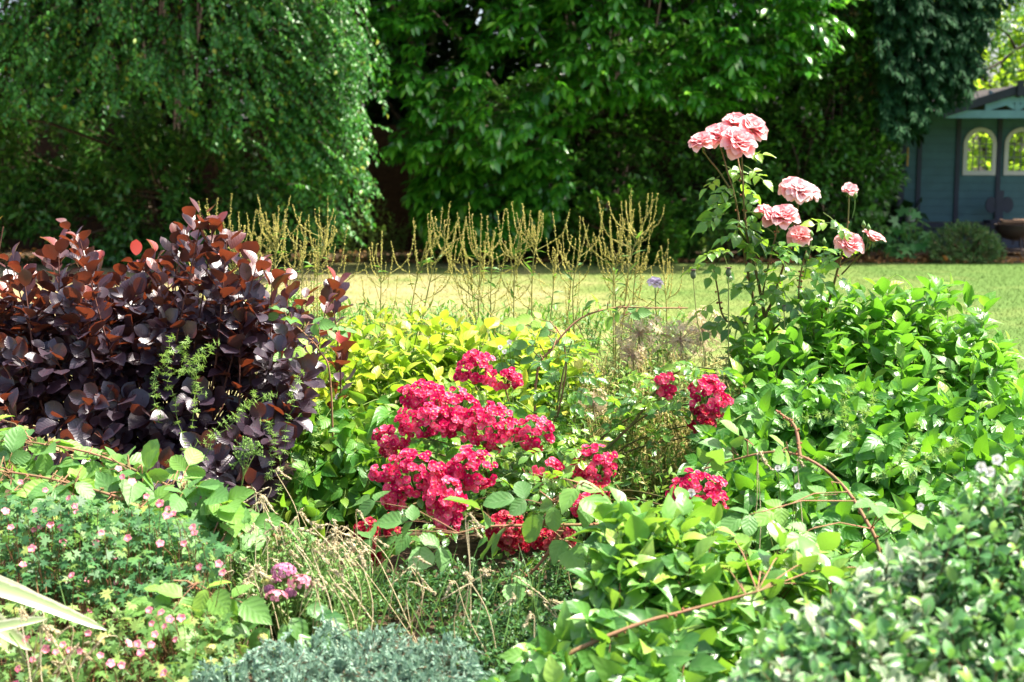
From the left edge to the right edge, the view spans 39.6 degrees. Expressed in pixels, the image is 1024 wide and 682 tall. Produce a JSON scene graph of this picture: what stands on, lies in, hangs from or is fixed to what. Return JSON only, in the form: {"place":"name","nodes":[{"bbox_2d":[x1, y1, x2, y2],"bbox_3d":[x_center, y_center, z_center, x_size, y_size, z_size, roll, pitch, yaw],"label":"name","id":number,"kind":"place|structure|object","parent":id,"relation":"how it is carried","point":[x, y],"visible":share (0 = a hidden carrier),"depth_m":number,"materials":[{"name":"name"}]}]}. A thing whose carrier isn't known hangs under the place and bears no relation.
{"place":"outdoors","nodes":[
{"label":"outdoors","id":0,"kind":"place"},
{"bbox_2d":[0,184,1023,462],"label":"lawn","id":1,"kind":"structure","parent":0,"point":[736,306],"depth_m":16.78,"materials":[{"name":"plant"}]},
{"bbox_2d":[0,493,347,681],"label":"undergrowth","id":2,"kind":"object","parent":1,"relation":"on","point":[131,567],"visible":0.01,"depth_m":4.09,"materials":[{"name":"green plant"}]},
{"bbox_2d":[0,100,349,268],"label":"evergreen shrub","id":3,"kind":"object","parent":1,"relation":"on","point":[91,168],"visible":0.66,"depth_m":19.56,"materials":[{"name":"green plant"}]},
{"bbox_2d":[0,0,392,246],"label":"weeping tree","id":4,"kind":"object","parent":1,"relation":"on","point":[155,60],"visible":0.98,"depth_m":17.82,"materials":[{"name":"green plant"}]},
{"bbox_2d":[0,119,825,250],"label":"wooden fence","id":5,"kind":"object","parent":1,"relation":"on","point":[389,180],"visible":0.04,"depth_m":22.17,"materials":[{"name":"brown wood"}]},
{"bbox_2d":[0,463,873,681],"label":"flower bed soil","id":6,"kind":"structure","parent":1,"relation":"on","point":[460,547],"depth_m":4.61,"materials":[{"name":"soil"}]},
{"bbox_2d":[4,606,82,681],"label":"grass tuft","id":7,"kind":"object","parent":6,"relation":"on","point":[22,614],"visible":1,"depth_m":3.12,"materials":[{"name":"plant"}]},
{"bbox_2d":[0,575,105,670],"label":"flax plant","id":8,"kind":"object","parent":6,"relation":"on","point":[10,589],"visible":0.9,"depth_m":3.16,"materials":[{"name":"plant"}]},
{"bbox_2d":[33,572,139,681],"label":"grass tuft","id":9,"kind":"object","parent":6,"relation":"on","point":[72,650],"visible":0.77,"depth_m":3.20,"materials":[{"name":"plant"}]},
{"bbox_2d":[0,466,248,677],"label":"geranium","id":10,"kind":"object","parent":6,"relation":"on","point":[90,577],"visible":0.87,"depth_m":3.64,"materials":[{"name":"green plant"}]},
{"bbox_2d":[0,478,251,681],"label":"geranium","id":11,"kind":"object","parent":6,"relation":"on","point":[102,659],"visible":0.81,"depth_m":3.33,"materials":[{"name":"green plant"}]},
{"bbox_2d":[0,415,302,658],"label":"bramble","id":12,"kind":"object","parent":6,"relation":"on","point":[221,506],"visible":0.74,"depth_m":3.91,"materials":[{"name":"plant"}]},
{"bbox_2d":[0,198,356,515],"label":"smoke bush","id":13,"kind":"object","parent":6,"relation":"on","point":[103,343],"visible":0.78,"depth_m":4.95,"materials":[{"name":"purple plant"}]},
{"bbox_2d":[149,334,277,466],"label":"goosegrass","id":14,"kind":"object","parent":13,"relation":"attached to","point":[198,368],"visible":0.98,"depth_m":4.56,"materials":[{"name":"green plant"}]},
{"bbox_2d":[208,212,262,397],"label":"seed stalk","id":15,"kind":"object","parent":6,"relation":"on","point":[240,226],"visible":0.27,"depth_m":5.89,"materials":[{"name":"plant"}]},
{"bbox_2d":[205,207,278,282],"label":"seed stalk","id":16,"kind":"object","parent":6,"relation":"on","point":[260,244],"visible":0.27,"depth_m":5.99,"materials":[{"name":"plant"}]},
{"bbox_2d":[229,436,264,574],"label":"umbel stem","id":17,"kind":"object","parent":6,"relation":"on","point":[244,447],"visible":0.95,"depth_m":3.98,"materials":[{"name":"green plant"}]},
{"bbox_2d":[154,562,350,676],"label":"hydrangea","id":18,"kind":"object","parent":6,"relation":"on","point":[299,627],"visible":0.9,"depth_m":3.49,"materials":[{"name":"green plant"}]},
{"bbox_2d":[194,539,312,653],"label":"grass tuft","id":19,"kind":"object","parent":6,"relation":"on","point":[260,572],"visible":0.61,"depth_m":3.71,"materials":[{"name":"plant"}]},
{"bbox_2d":[237,493,288,636],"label":"grass tuft","id":20,"kind":"object","parent":6,"relation":"on","point":[262,498],"visible":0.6,"depth_m":3.88,"materials":[{"name":"plant"}]},
{"bbox_2d":[238,466,301,570],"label":"grass tuft","id":21,"kind":"object","parent":6,"relation":"on","point":[286,476],"visible":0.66,"depth_m":4.23,"materials":[{"name":"plant"}]},
{"bbox_2d":[248,195,302,295],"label":"seed stalk","id":22,"kind":"object","parent":6,"relation":"on","point":[278,232],"visible":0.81,"depth_m":5.99,"materials":[{"name":"plant"}]},
{"bbox_2d":[246,206,311,297],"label":"seed stalk","id":23,"kind":"object","parent":6,"relation":"on","point":[278,245],"visible":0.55,"depth_m":6.10,"materials":[{"name":"plant"}]},
{"bbox_2d":[229,510,336,643],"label":"grass tuft","id":24,"kind":"object","parent":6,"relation":"on","point":[284,544],"visible":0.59,"depth_m":3.84,"materials":[{"name":"plant"}]},
{"bbox_2d":[203,524,391,678],"bbox_3d":[-0.619,0.736,3.848,0.621,0.476,0.715,0,8,0],"label":"herb plant","id":25,"kind":"object","parent":6,"relation":"on","point":[246,568],"visible":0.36,"depth_m":3.85,"materials":[{"name":"green plant"}]},
{"bbox_2d":[268,305,357,506],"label":"bramble","id":26,"kind":"object","parent":6,"relation":"on","point":[326,324],"visible":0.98,"depth_m":4.94,"materials":[{"name":"plant"}]},
{"bbox_2d":[280,221,347,329],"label":"seed stalk","id":27,"kind":"object","parent":6,"relation":"on","point":[303,257],"visible":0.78,"depth_m":5.91,"materials":[{"name":"plant"}]},
{"bbox_2d":[292,199,350,386],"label":"seed stalk","id":28,"kind":"object","parent":6,"relation":"on","point":[327,244],"visible":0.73,"depth_m":6.00,"materials":[{"name":"plant"}]},
{"bbox_2d":[308,226,335,334],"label":"seed stalk","id":29,"kind":"object","parent":6,"relation":"on","point":[316,257],"visible":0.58,"depth_m":6.20,"materials":[{"name":"plant"}]},
{"bbox_2d":[320,266,352,390],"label":"coppery shoot","id":30,"kind":"object","parent":6,"relation":"on","point":[337,284],"visible":0.71,"depth_m":5.31,"materials":[{"name":"brown plant"}]},
{"bbox_2d":[281,507,391,633],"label":"grass tuft","id":31,"kind":"object","parent":6,"relation":"on","point":[318,544],"visible":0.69,"depth_m":3.90,"materials":[{"name":"plant"}]},
{"bbox_2d":[188,605,492,681],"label":"juniper","id":32,"kind":"object","parent":6,"relation":"on","point":[348,657],"visible":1,"depth_m":3.25,"materials":[{"name":"plant"}]},
{"bbox_2d":[295,542,393,678],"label":"grass tuft","id":33,"kind":"object","parent":6,"relation":"on","point":[336,572],"visible":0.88,"depth_m":3.59,"materials":[{"name":"plant"}]},
{"bbox_2d":[315,241,377,380],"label":"seed stalk","id":34,"kind":"object","parent":6,"relation":"on","point":[343,273],"visible":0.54,"depth_m":5.91,"materials":[{"name":"plant"}]},
{"bbox_2d":[282,509,416,643],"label":"grass tuft","id":35,"kind":"object","parent":6,"relation":"on","point":[350,541],"visible":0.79,"depth_m":3.96,"materials":[{"name":"plant"}]},
{"bbox_2d":[361,225,415,342],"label":"seed stalk","id":36,"kind":"object","parent":6,"relation":"on","point":[381,280],"visible":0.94,"depth_m":5.83,"materials":[{"name":"plant"}]},
{"bbox_2d":[389,523,455,657],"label":"grass tuft","id":37,"kind":"object","parent":6,"relation":"on","point":[429,589],"visible":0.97,"depth_m":3.77,"materials":[{"name":"plant"}]},
{"bbox_2d":[391,201,457,403],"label":"seed stalk","id":38,"kind":"object","parent":6,"relation":"on","point":[423,260],"visible":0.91,"depth_m":5.95,"materials":[{"name":"plant"}]},
{"bbox_2d":[264,301,603,545],"bbox_3d":[-0.253,0.264,5.383,1.308,0.762,1.357,0,8,0],"label":"golden shrub","id":39,"kind":"object","parent":6,"relation":"on","point":[342,483],"visible":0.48,"depth_m":5.30,"materials":[{"name":"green plant"}]},
{"bbox_2d":[260,370,328,502],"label":"goosegrass","id":40,"kind":"object","parent":39,"relation":"attached to","point":[314,435],"visible":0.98,"depth_m":4.54,"materials":[{"name":"green plant"}]},
{"bbox_2d":[384,513,484,675],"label":"grass tuft","id":41,"kind":"object","parent":6,"relation":"on","point":[480,536],"visible":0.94,"depth_m":3.67,"materials":[{"name":"plant"}]},
{"bbox_2d":[407,214,466,372],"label":"seed stalk","id":42,"kind":"object","parent":6,"relation":"on","point":[439,257],"visible":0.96,"depth_m":5.91,"materials":[{"name":"plant"}]},
{"bbox_2d":[401,539,514,666],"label":"grass tuft","id":43,"kind":"object","parent":6,"relation":"on","point":[470,578],"visible":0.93,"depth_m":3.64,"materials":[{"name":"plant"}]},
{"bbox_2d":[343,540,588,641],"bbox_3d":[-0.100,0.847,4.121,0.998,0.474,0.817,0,8,0],"label":"herb plant","id":44,"kind":"object","parent":6,"relation":"on","point":[434,584],"visible":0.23,"depth_m":4.12,"materials":[{"name":"green plant"}]},
{"bbox_2d":[331,478,611,604],"bbox_3d":[-0.130,0.583,4.036,0.978,0.419,0.432,3,8,23],"label":"bramble","id":45,"kind":"object","parent":6,"relation":"on","point":[563,552],"visible":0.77,"depth_m":3.94,"materials":[{"name":"plant"}]},
{"bbox_2d":[431,203,520,348],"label":"seed stalk","id":46,"kind":"object","parent":6,"relation":"on","point":[479,271],"visible":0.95,"depth_m":6.01,"materials":[{"name":"plant"}]},
{"bbox_2d":[448,238,503,358],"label":"seed stalk","id":47,"kind":"object","parent":6,"relation":"on","point":[471,287],"visible":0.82,"depth_m":6.11,"materials":[{"name":"plant"}]},
{"bbox_2d":[246,279,723,462],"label":"undergrowth","id":48,"kind":"object","parent":6,"relation":"on","point":[598,339],"visible":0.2,"depth_m":6.18,"materials":[{"name":"green plant"}]},
{"bbox_2d":[421,598,554,679],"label":"herb plant","id":49,"kind":"object","parent":6,"relation":"on","point":[502,667],"visible":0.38,"depth_m":3.67,"materials":[{"name":"green plant"}]},
{"bbox_2d":[465,215,537,359],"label":"seed stalk","id":50,"kind":"object","parent":6,"relation":"on","point":[491,267],"visible":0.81,"depth_m":6.07,"materials":[{"name":"plant"}]},
{"bbox_2d":[498,339,513,489],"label":"white flower stem","id":51,"kind":"object","parent":6,"relation":"on","point":[509,342],"visible":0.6,"depth_m":5.06,"materials":[{"name":"green plant"}]},
{"bbox_2d":[474,210,549,341],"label":"seed stalk","id":52,"kind":"object","parent":6,"relation":"on","point":[515,262],"visible":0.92,"depth_m":5.91,"materials":[{"name":"plant"}]},
{"bbox_2d":[497,565,553,643],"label":"grass tuft","id":53,"kind":"object","parent":6,"relation":"on","point":[529,617],"visible":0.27,"depth_m":3.37,"materials":[{"name":"plant"}]},
{"bbox_2d":[491,546,562,659],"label":"grass tuft","id":54,"kind":"object","parent":6,"relation":"on","point":[513,598],"visible":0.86,"depth_m":3.70,"materials":[{"name":"plant"}]},
{"bbox_2d":[496,202,569,334],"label":"seed stalk","id":55,"kind":"object","parent":6,"relation":"on","point":[534,234],"visible":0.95,"depth_m":5.91,"materials":[{"name":"plant"}]},
{"bbox_2d":[506,235,577,331],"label":"seed stalk","id":56,"kind":"object","parent":6,"relation":"on","point":[554,275],"visible":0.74,"depth_m":6.03,"materials":[{"name":"plant"}]},
{"bbox_2d":[353,340,742,573],"bbox_3d":[0.115,0.373,4.521,1.331,0.729,0.959,0,8,0],"label":"crimson rose bush","id":57,"kind":"object","parent":6,"relation":"on","point":[439,415],"visible":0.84,"depth_m":4.56,"materials":[{"name":"red plant"}]},
{"bbox_2d":[530,234,579,400],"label":"seed stalk","id":58,"kind":"object","parent":6,"relation":"on","point":[569,294],"visible":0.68,"depth_m":6.02,"materials":[{"name":"plant"}]},
{"bbox_2d":[552,211,602,361],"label":"seed stalk","id":59,"kind":"object","parent":6,"relation":"on","point":[570,277],"visible":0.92,"depth_m":5.91,"materials":[{"name":"plant"}]},
{"bbox_2d":[494,293,687,503],"bbox_3d":[0.285,0.237,5.095,0.699,0.826,0.199,0,8,0],"label":"bramble","id":60,"kind":"object","parent":6,"relation":"on","point":[518,346],"visible":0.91,"depth_m":5.05,"materials":[{"name":"plant"}]},
{"bbox_2d":[578,386,607,435],"bbox_3d":[0.285,0.407,5.047,0.115,0.501,0.118,0,8,0],"label":"allium head","id":61,"kind":"object","parent":6,"relation":"on","point":[599,408],"visible":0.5,"depth_m":5.01},
{"bbox_2d":[578,208,643,414],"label":"seed stalk","id":62,"kind":"object","parent":6,"relation":"on","point":[614,265],"visible":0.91,"depth_m":5.86,"materials":[{"name":"plant"}]},
{"bbox_2d":[598,226,640,390],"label":"seed stalk","id":63,"kind":"object","parent":6,"relation":"on","point":[601,262],"visible":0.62,"depth_m":5.96,"materials":[{"name":"plant"}]},
{"bbox_2d":[597,188,666,408],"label":"seed stalk","id":64,"kind":"object","parent":6,"relation":"on","point":[630,226],"visible":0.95,"depth_m":5.80,"materials":[{"name":"plant"}]},
{"bbox_2d":[617,341,646,424],"bbox_3d":[0.445,0.313,5.288,0.111,0.625,0.113,0,8,0],"label":"allium head","id":65,"kind":"object","parent":6,"relation":"on","point":[633,357],"visible":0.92,"depth_m":5.24},
{"bbox_2d":[612,220,659,382],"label":"seed stalk","id":66,"kind":"object","parent":6,"relation":"on","point":[641,267],"visible":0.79,"depth_m":5.96,"materials":[{"name":"plant"}]},
{"bbox_2d":[612,305,667,395],"bbox_3d":[0.480,0.238,5.375,0.213,0.751,0.202,0,8,0],"label":"allium head","id":67,"kind":"object","parent":6,"relation":"on","point":[641,330],"visible":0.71,"depth_m":5.32},
{"bbox_2d":[538,344,747,543],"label":"mixed weeds","id":68,"kind":"object","parent":6,"relation":"on","point":[631,461],"visible":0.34,"depth_m":4.97,"materials":[{"name":"green plant"}]},
{"bbox_2d":[620,239,687,363],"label":"seed stalk","id":69,"kind":"object","parent":6,"relation":"on","point":[665,292],"visible":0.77,"depth_m":6.03,"materials":[{"name":"plant"}]},
{"bbox_2d":[647,276,668,372],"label":"lilac flower","id":70,"kind":"object","parent":6,"relation":"on","point":[655,282],"visible":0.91,"depth_m":5.32,"materials":[{"name":"purple plant"}]},
{"bbox_2d":[476,485,855,681],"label":"broad leaved shrub","id":71,"kind":"object","parent":6,"relation":"on","point":[665,560],"visible":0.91,"depth_m":3.29,"materials":[{"name":"green plant"}]},
{"bbox_2d":[658,320,702,387],"bbox_3d":[0.638,0.261,5.430,0.172,0.691,0.171,0,8,0],"label":"allium head","id":72,"kind":"object","parent":6,"relation":"on","point":[676,340],"visible":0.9,"depth_m":5.38},
{"bbox_2d":[690,269,705,373],"bbox_3d":[0.680,0.184,5.220,0.067,0.897,0.025,0,8,0],"label":"poppy pod","id":73,"kind":"object","parent":6,"relation":"on","point":[693,274],"visible":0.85,"depth_m":5.18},
{"bbox_2d":[678,305,725,365],"bbox_3d":[0.750,0.218,5.628,0.199,0.722,0.206,0,8,0],"label":"allium head","id":74,"kind":"object","parent":6,"relation":"on","point":[700,317],"visible":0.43,"depth_m":5.57},
{"bbox_2d":[725,267,731,384],"bbox_3d":[0.794,0.176,5.269,0.026,0.900,0.025,0,8,0],"label":"poppy pod","id":75,"kind":"object","parent":6,"relation":"on","point":[728,272],"visible":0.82,"depth_m":5.22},
{"bbox_2d":[569,410,928,654],"bbox_3d":[0.628,0.570,3.524,0.692,0.582,1.268,4,8,26],"label":"bramble","id":76,"kind":"object","parent":6,"relation":"on","point":[749,524],"visible":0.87,"depth_m":3.69,"materials":[{"name":"plant"}]},
{"bbox_2d":[742,451,806,556],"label":"grass tuft","id":77,"kind":"object","parent":6,"relation":"on","point":[765,462],"visible":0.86,"depth_m":4.01,"materials":[{"name":"plant"}]},
{"bbox_2d":[679,112,885,378],"bbox_3d":[1.004,-0.113,5.374,0.756,1.492,0.399,-2,8,-17],"label":"pink rose bush","id":78,"kind":"object","parent":6,"relation":"on","point":[737,140],"visible":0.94,"depth_m":5.31,"materials":[{"name":"green plant"}]},
{"bbox_2d":[766,465,923,559],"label":"white flower stem","id":79,"kind":"object","parent":6,"relation":"on","point":[777,468],"visible":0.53,"depth_m":3.98,"materials":[{"name":"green plant"}]},
{"bbox_2d":[676,272,1023,576],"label":"dogwood shrub","id":80,"kind":"object","parent":6,"relation":"on","point":[947,405],"visible":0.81,"depth_m":4.84,"materials":[{"name":"green plant"}]},
{"bbox_2d":[778,380,962,483],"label":"goosegrass","id":81,"kind":"object","parent":80,"relation":"attached to","point":[867,412],"visible":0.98,"depth_m":4.38,"materials":[{"name":"green plant"}]},
{"bbox_2d":[718,463,1023,681],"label":"euonymus bush","id":82,"kind":"object","parent":6,"relation":"on","point":[943,601],"visible":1,"depth_m":2.52,"materials":[{"name":"green plant"}]},
{"bbox_2d":[975,454,1002,534],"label":"white flower stem","id":83,"kind":"object","parent":6,"relation":"on","point":[990,471],"visible":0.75,"depth_m":2.80,"materials":[{"name":"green plant"}]},
{"bbox_2d":[349,0,864,262],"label":"laurel tree","id":84,"kind":"object","parent":1,"relation":"on","point":[513,161],"visible":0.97,"depth_m":19.33,"materials":[{"name":"green plant"}]},
{"bbox_2d":[553,183,691,265],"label":"shrub","id":85,"kind":"object","parent":1,"relation":"on","point":[661,235],"visible":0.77,"depth_m":20.23,"materials":[{"name":"yellow plant"}]},
{"bbox_2d":[727,521,852,596],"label":"undergrowth","id":86,"kind":"object","parent":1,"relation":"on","point":[774,542],"visible":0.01,"depth_m":4.26,"materials":[{"name":"green plant"}]},
{"bbox_2d":[857,0,1020,230],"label":"conifer tree","id":87,"kind":"object","parent":1,"relation":"on","point":[944,42],"visible":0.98,"depth_m":20.21,"materials":[{"name":"green plant"}]},
{"bbox_2d":[986,4,1023,85],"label":"overhanging bough","id":88,"kind":"object","parent":87,"relation":"attached to","point":[1006,50],"visible":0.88,"depth_m":24.56,"materials":[{"name":"green plant"}]},
{"bbox_2d":[874,80,1023,247],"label":"summerhouse","id":89,"kind":"structure","parent":1,"relation":"on","point":[946,186],"depth_m":22.82,"materials":[{"name":"blue wood"}]},
{"bbox_2d":[962,128,996,174],"bbox_3d":[7.493,-3.038,22.786,0.529,0.757,0.036,0,8,0],"label":"window","id":90,"kind":"structure","parent":89,"relation":"in","point":[994,142],"depth_m":22.78,"materials":[{"name":"beige glass"}]},
{"bbox_2d":[1003,128,1023,174],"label":"window","id":91,"kind":"structure","parent":89,"relation":"in","point":[1006,146],"depth_m":22.78,"materials":[{"name":"beige glass"}]},
{"bbox_2d":[948,0,1023,170],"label":"lime green tree","id":92,"kind":"object","parent":1,"relation":"on","point":[986,84],"visible":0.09,"depth_m":28.56,"materials":[{"name":"green plant"}]},
{"bbox_2d":[0,243,1023,262],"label":"border soil","id":93,"kind":"structure","parent":0,"point":[29,254],"depth_m":21.09,"materials":[{"name":"soil"}]},
{"bbox_2d":[324,218,367,262],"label":"weed clump","id":94,"kind":"object","parent":93,"relation":"on","point":[349,246],"visible":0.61,"depth_m":20.73,"materials":[{"name":"green plant"}]},
{"bbox_2d":[351,188,408,262],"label":"weed clump","id":95,"kind":"object","parent":93,"relation":"on","point":[374,234],"visible":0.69,"depth_m":20.68,"materials":[{"name":"green plant"}]},
{"bbox_2d":[365,211,410,262],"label":"weed clump","id":96,"kind":"object","parent":93,"relation":"on","point":[404,236],"visible":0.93,"depth_m":20.69,"materials":[{"name":"green plant"}]},
{"bbox_2d":[0,0,931,243],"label":"boundary hedge","id":97,"kind":"object","parent":93,"relation":"on","point":[441,53],"visible":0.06,"depth_m":22.53,"materials":[{"name":"green plant"}]},
{"bbox_2d":[0,248,1023,263],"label":"fallen leaves","id":98,"kind":"object","parent":93,"relation":"on","point":[923,259],"visible":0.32,"depth_m":20.72,"materials":[{"name":"brown plant"}]},
{"bbox_2d":[407,0,910,262],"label":"evergreen hedge","id":99,"kind":"object","parent":93,"relation":"on","point":[693,207],"visible":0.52,"depth_m":20.77,"materials":[{"name":"green plant"}]},
{"bbox_2d":[687,221,731,262],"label":"weed clump","id":100,"kind":"object","parent":93,"relation":"on","point":[709,248],"visible":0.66,"depth_m":20.60,"materials":[{"name":"green plant"}]},
{"bbox_2d":[820,0,908,245],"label":"tree","id":101,"kind":"object","parent":93,"relation":"on","point":[860,104],"visible":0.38,"depth_m":20.84,"materials":[{"name":"green plant"}]},
{"bbox_2d":[882,205,935,259],"bbox_3d":[5.827,-1.536,21.012,0.916,0.928,0.800,0,8,0],"label":"sapling","id":102,"kind":"object","parent":93,"relation":"on","point":[915,246],"visible":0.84,"depth_m":20.96,"materials":[{"name":"green plant"}]},
{"bbox_2d":[926,219,1006,263],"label":"rounded bush","id":103,"kind":"object","parent":93,"relation":"on","point":[952,250],"visible":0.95,"depth_m":20.71,"materials":[{"name":"green plant"}]},
{"bbox_2d":[983,190,1019,245],"bbox_3d":[7.719,-1.932,22.366,0.520,0.860,0.410,0,8,0],"label":"garden chair","id":104,"kind":"object","parent":93,"relation":"on","point":[1000,204],"visible":0.77,"depth_m":22.51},
{"bbox_2d":[994,223,1023,255],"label":"fire bowl","id":105,"kind":"object","parent":93,"relation":"on","point":[1013,232],"visible":0.83,"depth_m":21.39,"materials":[{"name":"metal"}]},
{"bbox_2d":[1000,220,1023,224],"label":"log","id":106,"kind":"object","parent":105,"relation":"on","point":[1011,222],"visible":1,"depth_m":21.41,"materials":[{"name":"brown wood"}]},
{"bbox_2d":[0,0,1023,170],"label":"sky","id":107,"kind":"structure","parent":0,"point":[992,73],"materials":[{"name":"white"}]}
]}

